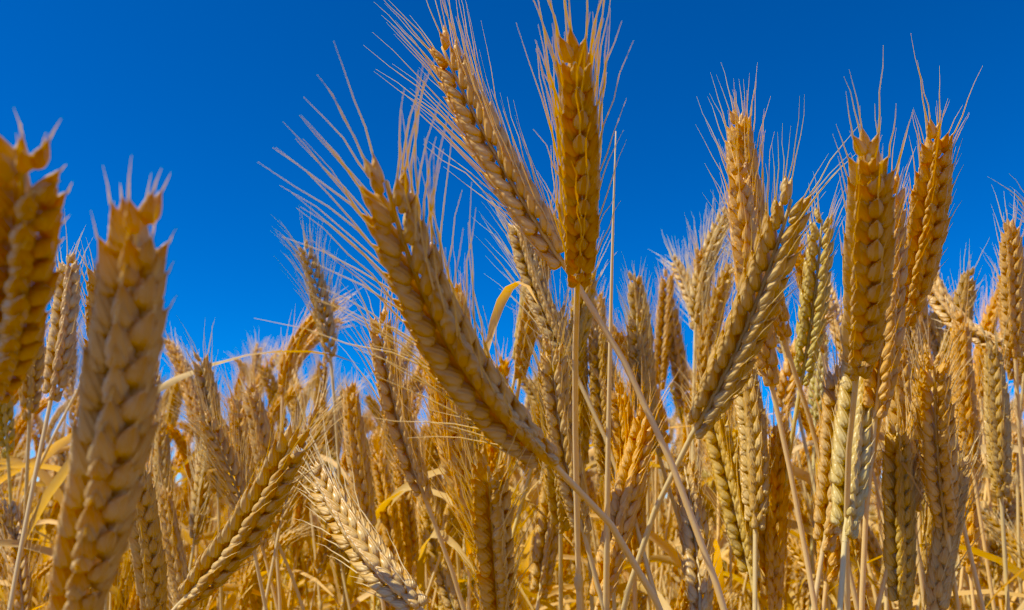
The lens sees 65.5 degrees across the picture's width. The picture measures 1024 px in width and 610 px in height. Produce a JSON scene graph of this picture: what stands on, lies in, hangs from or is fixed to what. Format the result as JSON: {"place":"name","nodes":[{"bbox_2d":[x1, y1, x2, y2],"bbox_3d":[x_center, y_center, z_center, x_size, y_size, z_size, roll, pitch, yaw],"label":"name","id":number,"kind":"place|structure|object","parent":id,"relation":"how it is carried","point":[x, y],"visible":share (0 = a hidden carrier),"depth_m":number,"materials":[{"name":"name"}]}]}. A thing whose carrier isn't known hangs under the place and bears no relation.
{"place":"outdoors","nodes":[
{"label":"outdoors","id":0,"kind":"place"},
{"bbox_2d":[243,547,262,609],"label":"wheat plant","id":1,"kind":"object","parent":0,"point":[256,602],"visible":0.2,"depth_m":0.69,"materials":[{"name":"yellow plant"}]},
{"bbox_2d":[0,173,1023,609],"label":"wheat field","id":2,"kind":"structure","parent":0,"point":[334,585],"depth_m":0.69,"materials":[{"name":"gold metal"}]},
{"bbox_2d":[0,0,1023,498],"label":"sky","id":3,"kind":"structure","parent":0,"point":[201,92],"materials":[{"name":"blue"}]},
{"bbox_3d":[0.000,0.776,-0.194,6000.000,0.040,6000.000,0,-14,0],"label":"ground","id":4,"kind":"structure","parent":0,"visible":0},
{"bbox_2d":[0,107,72,402],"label":"wheat plant","id":5,"kind":"object","parent":4,"relation":"on","point":[29,277],"visible":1,"depth_m":0.14,"materials":[{"name":"gold plant"}]},
{"bbox_2d":[7,215,92,609],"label":"wheat plant","id":6,"kind":"object","parent":4,"relation":"on","point":[61,342],"visible":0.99,"depth_m":0.43,"materials":[{"name":"beige plant"}]},
{"bbox_2d":[0,393,176,609],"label":"wheat plant","id":7,"kind":"object","parent":4,"relation":"on","point":[162,445],"visible":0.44,"depth_m":0.65,"materials":[{"name":"gold plant"}]},
{"bbox_2d":[74,239,108,609],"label":"wheat plant","id":8,"kind":"object","parent":4,"relation":"on","point":[90,285],"visible":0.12,"depth_m":0.35,"materials":[{"name":"beige plant"}]},
{"bbox_2d":[47,155,176,609],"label":"wheat plant","id":9,"kind":"object","parent":4,"relation":"on","point":[114,431],"visible":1,"depth_m":0.14,"materials":[{"name":"gold plant"}]},
{"bbox_2d":[69,345,160,505],"bbox_3d":[-0.200,0.454,0.356,0.040,0.891,0.100,-9,-17,33],"label":"wheat plant","id":10,"kind":"object","parent":4,"relation":"on","point":[76,397],"visible":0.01,"depth_m":0.43,"materials":[{"name":"beige plant"}]},
{"bbox_2d":[128,404,172,609],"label":"wheat plant","id":11,"kind":"object","parent":4,"relation":"on","point":[148,556],"visible":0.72,"depth_m":0.38,"materials":[{"name":"gold plant"}]},
{"bbox_2d":[150,460,195,609],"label":"wheat plant","id":12,"kind":"object","parent":4,"relation":"on","point":[179,570],"visible":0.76,"depth_m":0.52,"materials":[{"name":"gold plant"}]},
{"bbox_2d":[175,318,228,609],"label":"wheat plant","id":13,"kind":"object","parent":4,"relation":"on","point":[205,379],"visible":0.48,"depth_m":0.56,"materials":[{"name":"beige plant"}]},
{"bbox_2d":[209,362,277,609],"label":"wheat plant","id":14,"kind":"object","parent":4,"relation":"on","point":[264,545],"visible":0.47,"depth_m":0.54,"materials":[{"name":"beige plant"}]},
{"bbox_2d":[226,357,282,609],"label":"wheat plant","id":15,"kind":"object","parent":4,"relation":"on","point":[255,410],"visible":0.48,"depth_m":0.52,"materials":[{"name":"gold plant"}]},
{"bbox_2d":[171,376,346,609],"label":"wheat plant","id":16,"kind":"object","parent":4,"relation":"on","point":[233,545],"visible":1,"depth_m":0.31,"materials":[{"name":"gold plant"}]},
{"bbox_2d":[220,361,304,609],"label":"wheat plant","id":17,"kind":"object","parent":4,"relation":"on","point":[239,404],"visible":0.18,"depth_m":0.56,"materials":[{"name":"beige plant"}]},
{"bbox_2d":[284,383,427,609],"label":"wheat plant","id":18,"kind":"object","parent":4,"relation":"on","point":[356,537],"visible":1,"depth_m":0.33,"materials":[{"name":"beige plant"}]},
{"bbox_2d":[333,367,385,609],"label":"wheat plant","id":19,"kind":"object","parent":4,"relation":"on","point":[355,451],"visible":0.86,"depth_m":0.50,"materials":[{"name":"gold plant"}]},
{"bbox_2d":[364,419,406,597],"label":"wheat plant","id":20,"kind":"object","parent":4,"relation":"on","point":[390,521],"visible":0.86,"depth_m":0.58,"materials":[{"name":"gold plant"}]},
{"bbox_2d":[338,278,465,609],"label":"wheat plant","id":21,"kind":"object","parent":4,"relation":"on","point":[408,456],"visible":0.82,"depth_m":0.42,"materials":[{"name":"gold plant"}]},
{"bbox_2d":[331,384,475,609],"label":"wheat plant","id":22,"kind":"object","parent":4,"relation":"on","point":[451,542],"visible":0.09,"depth_m":0.58,"materials":[{"name":"gold plant"}]},
{"bbox_2d":[396,497,413,609],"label":"wheat plant","id":23,"kind":"object","parent":4,"relation":"on","point":[407,567],"visible":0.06,"depth_m":0.70,"materials":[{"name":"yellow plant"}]},
{"bbox_2d":[414,450,433,609],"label":"wheat plant","id":24,"kind":"object","parent":4,"relation":"on","point":[420,535],"visible":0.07,"depth_m":0.69,"materials":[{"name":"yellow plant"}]},
{"bbox_2d":[407,482,460,609],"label":"wheat plant","id":25,"kind":"object","parent":4,"relation":"on","point":[443,571],"visible":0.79,"depth_m":0.57,"materials":[{"name":"gold plant"}]},
{"bbox_2d":[390,324,484,557],"bbox_3d":[0.015,0.439,0.295,0.170,0.891,0.048,12,-18,-40],"label":"wheat plant","id":26,"kind":"object","parent":4,"relation":"on","point":[444,448],"visible":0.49,"depth_m":0.35,"materials":[{"name":"gold plant"}]},
{"bbox_2d":[409,395,482,609],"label":"wheat plant","id":27,"kind":"object","parent":4,"relation":"on","point":[439,499],"visible":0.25,"depth_m":0.67,"materials":[{"name":"beige plant"}]},
{"bbox_2d":[423,430,489,608],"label":"wheat plant","id":28,"kind":"object","parent":4,"relation":"on","point":[448,527],"visible":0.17,"depth_m":0.56,"materials":[{"name":"gold plant"}]},
{"bbox_2d":[255,43,662,609],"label":"wheat plant","id":29,"kind":"object","parent":4,"relation":"on","point":[467,374],"visible":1,"depth_m":0.21,"materials":[{"name":"gold plant"}]},
{"bbox_2d":[441,432,481,585],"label":"wheat plant","id":30,"kind":"object","parent":4,"relation":"on","point":[458,541],"visible":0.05,"depth_m":0.65,"materials":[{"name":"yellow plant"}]},
{"bbox_2d":[450,268,481,465],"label":"wheat plant","id":31,"kind":"object","parent":4,"relation":"on","point":[471,429],"visible":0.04,"depth_m":0.47,"materials":[{"name":"gold plant"}]},
{"bbox_2d":[444,246,537,609],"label":"wheat plant","id":32,"kind":"object","parent":4,"relation":"on","point":[504,296],"visible":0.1,"depth_m":0.41,"materials":[{"name":"gold plant"}]},
{"bbox_2d":[438,412,548,609],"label":"wheat plant","id":33,"kind":"object","parent":4,"relation":"on","point":[492,514],"visible":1,"depth_m":0.26,"materials":[{"name":"gold plant"}]},
{"bbox_2d":[498,253,553,463],"bbox_3d":[-0.010,0.421,0.457,0.087,1.004,0.239,-1,-14,5],"label":"wheat plant","id":34,"kind":"object","parent":4,"relation":"on","point":[521,301],"visible":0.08,"depth_m":0.60,"materials":[{"name":"beige plant"}]},
{"bbox_2d":[506,171,559,489],"bbox_3d":[-0.003,0.414,0.407,0.025,0.993,0.179,6,-15,-22],"label":"wheat plant","id":35,"kind":"object","parent":4,"relation":"on","point":[522,343],"visible":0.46,"depth_m":0.47,"materials":[{"name":"gold plant"}]},
{"bbox_2d":[366,0,727,609],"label":"wheat plant","id":36,"kind":"object","parent":4,"relation":"on","point":[523,214],"visible":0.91,"depth_m":0.31,"materials":[{"name":"gold plant"}]},
{"bbox_2d":[510,320,585,609],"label":"wheat plant","id":37,"kind":"object","parent":4,"relation":"on","point":[557,514],"visible":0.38,"depth_m":0.41,"materials":[{"name":"yellow plant"}]},
{"bbox_2d":[530,466,569,609],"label":"wheat plant","id":38,"kind":"object","parent":4,"relation":"on","point":[545,544],"visible":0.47,"depth_m":0.48,"materials":[{"name":"yellow plant"}]},
{"bbox_2d":[532,280,584,609],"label":"wheat plant","id":39,"kind":"object","parent":4,"relation":"on","point":[565,318],"visible":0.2,"depth_m":0.45,"materials":[{"name":"yellow plant"}]},
{"bbox_2d":[522,278,602,609],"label":"wheat plant","id":40,"kind":"object","parent":4,"relation":"on","point":[559,429],"visible":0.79,"depth_m":0.38,"materials":[{"name":"yellow plant"}]},
{"bbox_2d":[512,228,616,537],"bbox_3d":[0.005,0.427,0.399,0.151,0.965,0.024,-13,-19,42],"label":"wheat plant","id":41,"kind":"object","parent":4,"relation":"on","point":[585,319],"visible":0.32,"depth_m":0.47,"materials":[{"name":"yellow plant"}]},
{"bbox_2d":[472,194,657,595],"bbox_3d":[0.050,0.401,0.340,0.147,0.986,0.041,0,-14,0],"label":"wheat plant","id":42,"kind":"object","parent":4,"relation":"on","point":[528,267],"visible":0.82,"depth_m":0.44,"materials":[{"name":"yellow plant"}]},
{"bbox_2d":[516,0,633,609],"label":"wheat plant","id":43,"kind":"object","parent":4,"relation":"on","point":[578,149],"visible":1,"depth_m":0.24,"materials":[{"name":"gold plant"}]},
{"bbox_2d":[561,275,598,609],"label":"wheat plant","id":44,"kind":"object","parent":4,"relation":"on","point":[585,432],"visible":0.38,"depth_m":0.49,"materials":[{"name":"yellow plant"}]},
{"bbox_2d":[587,277,618,481],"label":"wheat plant","id":45,"kind":"object","parent":4,"relation":"on","point":[601,304],"visible":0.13,"depth_m":0.64,"materials":[{"name":"yellow plant"}]},
{"bbox_2d":[581,302,626,609],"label":"wheat plant","id":46,"kind":"object","parent":4,"relation":"on","point":[599,363],"visible":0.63,"depth_m":0.49,"materials":[{"name":"yellow plant"}]},
{"bbox_2d":[590,472,623,609],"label":"wheat plant","id":47,"kind":"object","parent":4,"relation":"on","point":[601,527],"visible":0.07,"depth_m":0.57,"materials":[{"name":"yellow plant"}]},
{"bbox_2d":[603,131,615,609],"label":"wheat stem","id":48,"kind":"object","parent":4,"relation":"on","point":[606,583],"visible":0.97,"depth_m":0.35,"materials":[{"name":"yellow plant"}]},
{"bbox_2d":[589,345,654,609],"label":"wheat plant","id":49,"kind":"object","parent":4,"relation":"on","point":[619,427],"visible":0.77,"depth_m":0.42,"materials":[{"name":"yellow plant"}]},
{"bbox_2d":[590,359,680,609],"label":"wheat plant","id":50,"kind":"object","parent":4,"relation":"on","point":[630,482],"visible":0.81,"depth_m":0.41,"materials":[{"name":"yellow plant"}]},
{"bbox_2d":[618,251,658,609],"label":"wheat plant","id":51,"kind":"object","parent":4,"relation":"on","point":[635,287],"visible":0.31,"depth_m":0.56,"materials":[{"name":"yellow plant"}]},
{"bbox_2d":[616,276,681,531],"bbox_3d":[0.113,0.443,0.397,0.121,0.933,0.032,10,-17,-34],"label":"wheat plant","id":52,"kind":"object","parent":4,"relation":"on","point":[640,351],"visible":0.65,"depth_m":0.47,"materials":[{"name":"yellow plant"}]},
{"bbox_2d":[650,255,682,590],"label":"wheat plant","id":53,"kind":"object","parent":4,"relation":"on","point":[663,331],"visible":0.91,"depth_m":0.69,"materials":[{"name":"yellow plant"}]},
{"bbox_2d":[667,424,721,609],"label":"wheat plant","id":54,"kind":"object","parent":4,"relation":"on","point":[694,571],"visible":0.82,"depth_m":0.41,"materials":[{"name":"yellow plant"}]},
{"bbox_2d":[683,213,711,581],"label":"wheat plant","id":55,"kind":"object","parent":4,"relation":"on","point":[699,255],"visible":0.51,"depth_m":0.64,"materials":[{"name":"yellow plant"}]},
{"bbox_2d":[675,352,760,609],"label":"wheat plant","id":56,"kind":"object","parent":4,"relation":"on","point":[723,456],"visible":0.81,"depth_m":0.42,"materials":[{"name":"yellow plant"}]},
{"bbox_2d":[621,97,859,609],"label":"wheat plant","id":57,"kind":"object","parent":4,"relation":"on","point":[713,397],"visible":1,"depth_m":0.30,"materials":[{"name":"beige plant"}]},
{"bbox_2d":[710,326,774,609],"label":"wheat plant","id":58,"kind":"object","parent":4,"relation":"on","point":[750,410],"visible":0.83,"depth_m":0.41,"materials":[{"name":"yellow plant"}]},
{"bbox_2d":[719,106,817,609],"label":"wheat plant","id":59,"kind":"object","parent":4,"relation":"on","point":[740,206],"visible":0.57,"depth_m":0.36,"materials":[{"name":"yellow plant"}]},
{"bbox_2d":[695,63,858,609],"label":"wheat plant","id":60,"kind":"object","parent":4,"relation":"on","point":[784,331],"visible":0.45,"depth_m":0.38,"materials":[{"name":"beige plant"}]},
{"bbox_2d":[758,395,801,609],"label":"wheat plant","id":61,"kind":"object","parent":4,"relation":"on","point":[772,541],"visible":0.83,"depth_m":0.42,"materials":[{"name":"yellow plant"}]},
{"bbox_2d":[774,173,846,609],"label":"wheat plant","id":62,"kind":"object","parent":4,"relation":"on","point":[819,305],"visible":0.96,"depth_m":0.41,"materials":[{"name":"beige plant"}]},
{"bbox_2d":[809,429,830,609],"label":"wheat plant","id":63,"kind":"object","parent":4,"relation":"on","point":[828,597],"visible":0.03,"depth_m":0.60,"materials":[{"name":"yellow plant"}]},
{"bbox_2d":[810,310,840,609],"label":"wheat plant","id":64,"kind":"object","parent":4,"relation":"on","point":[821,516],"visible":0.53,"depth_m":0.38,"materials":[{"name":"yellow plant"}]},
{"bbox_2d":[805,345,849,609],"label":"wheat plant","id":65,"kind":"object","parent":4,"relation":"on","point":[832,559],"visible":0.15,"depth_m":0.40,"materials":[{"name":"yellow plant"}]},
{"bbox_2d":[827,321,878,609],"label":"wheat plant","id":66,"kind":"object","parent":4,"relation":"on","point":[862,449],"visible":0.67,"depth_m":0.34,"materials":[{"name":"beige plant"}]},
{"bbox_2d":[833,45,913,609],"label":"wheat plant","id":67,"kind":"object","parent":4,"relation":"on","point":[868,254],"visible":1,"depth_m":0.26,"materials":[{"name":"yellow plant"}]},
{"bbox_2d":[859,130,920,609],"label":"wheat plant","id":68,"kind":"object","parent":4,"relation":"on","point":[876,390],"visible":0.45,"depth_m":0.34,"materials":[{"name":"yellow plant"}]},
{"bbox_2d":[875,385,925,609],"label":"wheat plant","id":69,"kind":"object","parent":4,"relation":"on","point":[900,552],"visible":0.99,"depth_m":0.39,"materials":[{"name":"yellow plant"}]},
{"bbox_2d":[879,497,924,609],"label":"wheat plant","id":70,"kind":"object","parent":4,"relation":"on","point":[882,573],"visible":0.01,"depth_m":0.59,"materials":[{"name":"yellow plant"}]},
{"bbox_2d":[881,320,926,609],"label":"wheat plant","id":71,"kind":"object","parent":4,"relation":"on","point":[900,390],"visible":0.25,"depth_m":0.43,"materials":[{"name":"yellow plant"}]},
{"bbox_2d":[857,36,982,601],"bbox_3d":[0.170,0.398,0.302,0.038,0.974,0.241,0,-14,0],"label":"wheat plant","id":72,"kind":"object","parent":4,"relation":"on","point":[930,218],"visible":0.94,"depth_m":0.34,"materials":[{"name":"yellow plant"}]},
{"bbox_2d":[905,222,938,609],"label":"wheat plant","id":73,"kind":"object","parent":4,"relation":"on","point":[925,316],"visible":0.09,"depth_m":0.51,"materials":[{"name":"yellow plant"}]},
{"bbox_2d":[875,314,977,609],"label":"wheat plant","id":74,"kind":"object","parent":4,"relation":"on","point":[938,359],"visible":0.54,"depth_m":0.40,"materials":[{"name":"yellow plant"}]},
{"bbox_2d":[904,419,952,599],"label":"wheat plant","id":75,"kind":"object","parent":4,"relation":"on","point":[923,508],"visible":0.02,"depth_m":0.58,"materials":[{"name":"yellow plant"}]},
{"bbox_2d":[881,238,985,609],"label":"wheat plant","id":76,"kind":"object","parent":4,"relation":"on","point":[963,283],"visible":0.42,"depth_m":0.55,"materials":[{"name":"yellow plant"}]},
{"bbox_2d":[900,300,969,609],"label":"wheat plant","id":77,"kind":"object","parent":4,"relation":"on","point":[941,485],"visible":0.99,"depth_m":0.36,"materials":[{"name":"yellow plant"}]},
{"bbox_2d":[915,437,967,609],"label":"wheat plant","id":78,"kind":"object","parent":4,"relation":"on","point":[927,528],"visible":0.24,"depth_m":0.51,"materials":[{"name":"yellow plant"}]},
{"bbox_2d":[899,177,985,609],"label":"wheat plant","id":79,"kind":"object","parent":4,"relation":"on","point":[970,554],"visible":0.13,"depth_m":0.44,"materials":[{"name":"yellow plant"}]},
{"bbox_2d":[913,416,990,609],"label":"wheat plant","id":80,"kind":"object","parent":4,"relation":"on","point":[940,572],"visible":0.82,"depth_m":0.38,"materials":[{"name":"yellow plant"}]},
{"bbox_2d":[944,276,995,609],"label":"wheat plant","id":81,"kind":"object","parent":4,"relation":"on","point":[968,401],"visible":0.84,"depth_m":0.50,"materials":[{"name":"yellow plant"}]},
{"bbox_2d":[927,265,1012,350],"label":"wheat plant","id":82,"kind":"object","parent":4,"relation":"on","point":[938,293],"visible":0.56,"depth_m":0.55,"materials":[{"name":"beige plant"}]},
{"bbox_2d":[955,383,985,609],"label":"wheat plant","id":83,"kind":"object","parent":4,"relation":"on","point":[972,525],"visible":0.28,"depth_m":0.50,"materials":[{"name":"yellow plant"}]},
{"bbox_2d":[955,356,986,609],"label":"wheat plant","id":84,"kind":"object","parent":4,"relation":"on","point":[961,578],"visible":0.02,"depth_m":0.56,"materials":[{"name":"yellow plant"}]},
{"bbox_2d":[929,305,1023,609],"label":"wheat plant","id":85,"kind":"object","parent":4,"relation":"on","point":[938,334],"visible":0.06,"depth_m":0.60,"materials":[{"name":"yellow plant"}]},
{"bbox_2d":[970,294,1015,609],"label":"wheat plant","id":86,"kind":"object","parent":4,"relation":"on","point":[997,429],"visible":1,"depth_m":0.46,"materials":[{"name":"yellow plant"}]},
{"bbox_2d":[984,246,1023,461],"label":"wheat plant","id":87,"kind":"object","parent":4,"relation":"on","point":[1010,364],"visible":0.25,"depth_m":0.61,"materials":[{"name":"beige plant"}]},
{"bbox_2d":[991,184,1023,522],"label":"wheat plant","id":88,"kind":"object","parent":4,"relation":"on","point":[1011,266],"visible":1,"depth_m":0.46,"materials":[{"name":"yellow plant"}]},
{"bbox_2d":[1016,210,1023,602],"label":"wheat plant","id":89,"kind":"object","parent":4,"relation":"on","point":[1020,580],"visible":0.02,"depth_m":0.61,"materials":[{"name":"yellow plant"}]},
{"bbox_2d":[1019,345,1023,372],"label":"wheat plant","id":90,"kind":"object","parent":4,"relation":"on","point":[1021,368],"visible":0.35,"depth_m":0.58,"materials":[{"name":"yellow plant"}]}
]}

